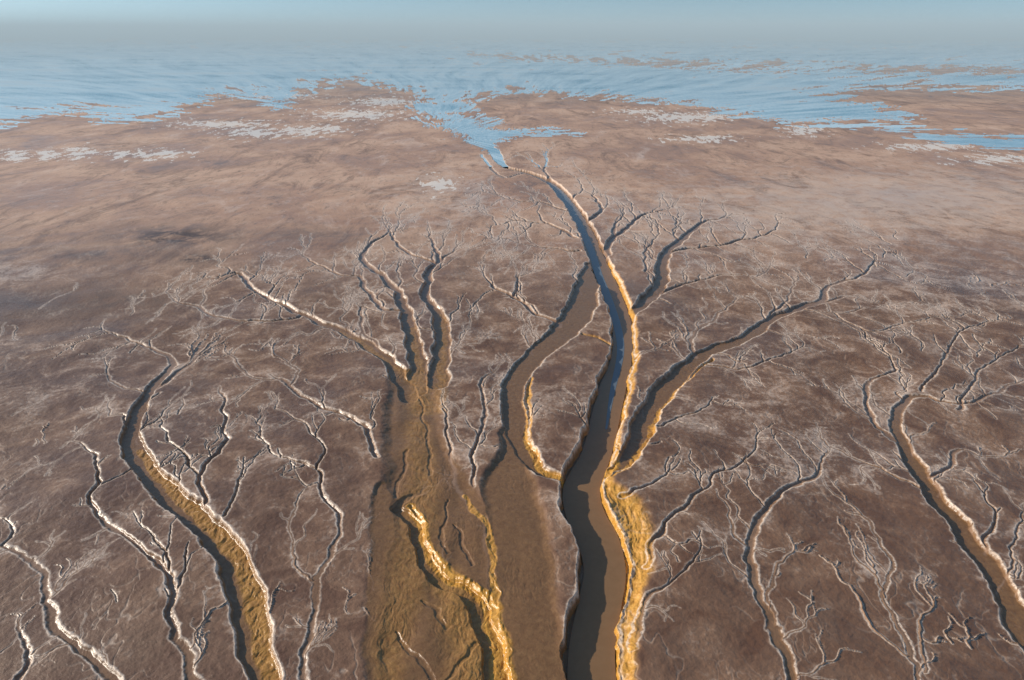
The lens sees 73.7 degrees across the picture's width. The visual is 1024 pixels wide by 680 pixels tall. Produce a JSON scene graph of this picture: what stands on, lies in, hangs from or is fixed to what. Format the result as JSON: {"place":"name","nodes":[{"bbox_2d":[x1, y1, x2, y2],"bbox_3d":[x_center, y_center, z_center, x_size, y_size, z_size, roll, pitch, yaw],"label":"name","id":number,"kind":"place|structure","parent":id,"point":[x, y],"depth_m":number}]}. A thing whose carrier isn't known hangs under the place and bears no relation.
{"place":"outdoors","nodes":[
{"label":"outdoors","id":0,"kind":"place"},
{"bbox_2d":[0,31,1023,679],"bbox_3d":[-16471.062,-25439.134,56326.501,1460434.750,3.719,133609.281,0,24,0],"label":"tidal mudflat ground","id":1,"kind":"structure","parent":0,"point":[308,389],"depth_m":212.38},
{"bbox_2d":[0,31,1023,166],"bbox_3d":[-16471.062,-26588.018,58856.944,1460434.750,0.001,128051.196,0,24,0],"label":"tidal water","id":2,"kind":"structure","parent":0,"point":[126,73],"depth_m":1776.53},
{"bbox_2d":[0,0,1023,30],"label":"sky","id":3,"kind":"structure","parent":0,"point":[15,15]},
{"bbox_2d":[503,167,632,679],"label":"river channel water","id":4,"kind":"structure","parent":0,"point":[591,652],"depth_m":153.80},
{"bbox_2d":[551,186,623,428],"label":"clear tidal creek water","id":5,"kind":"structure","parent":0,"point":[608,299],"depth_m":284.03}
]}

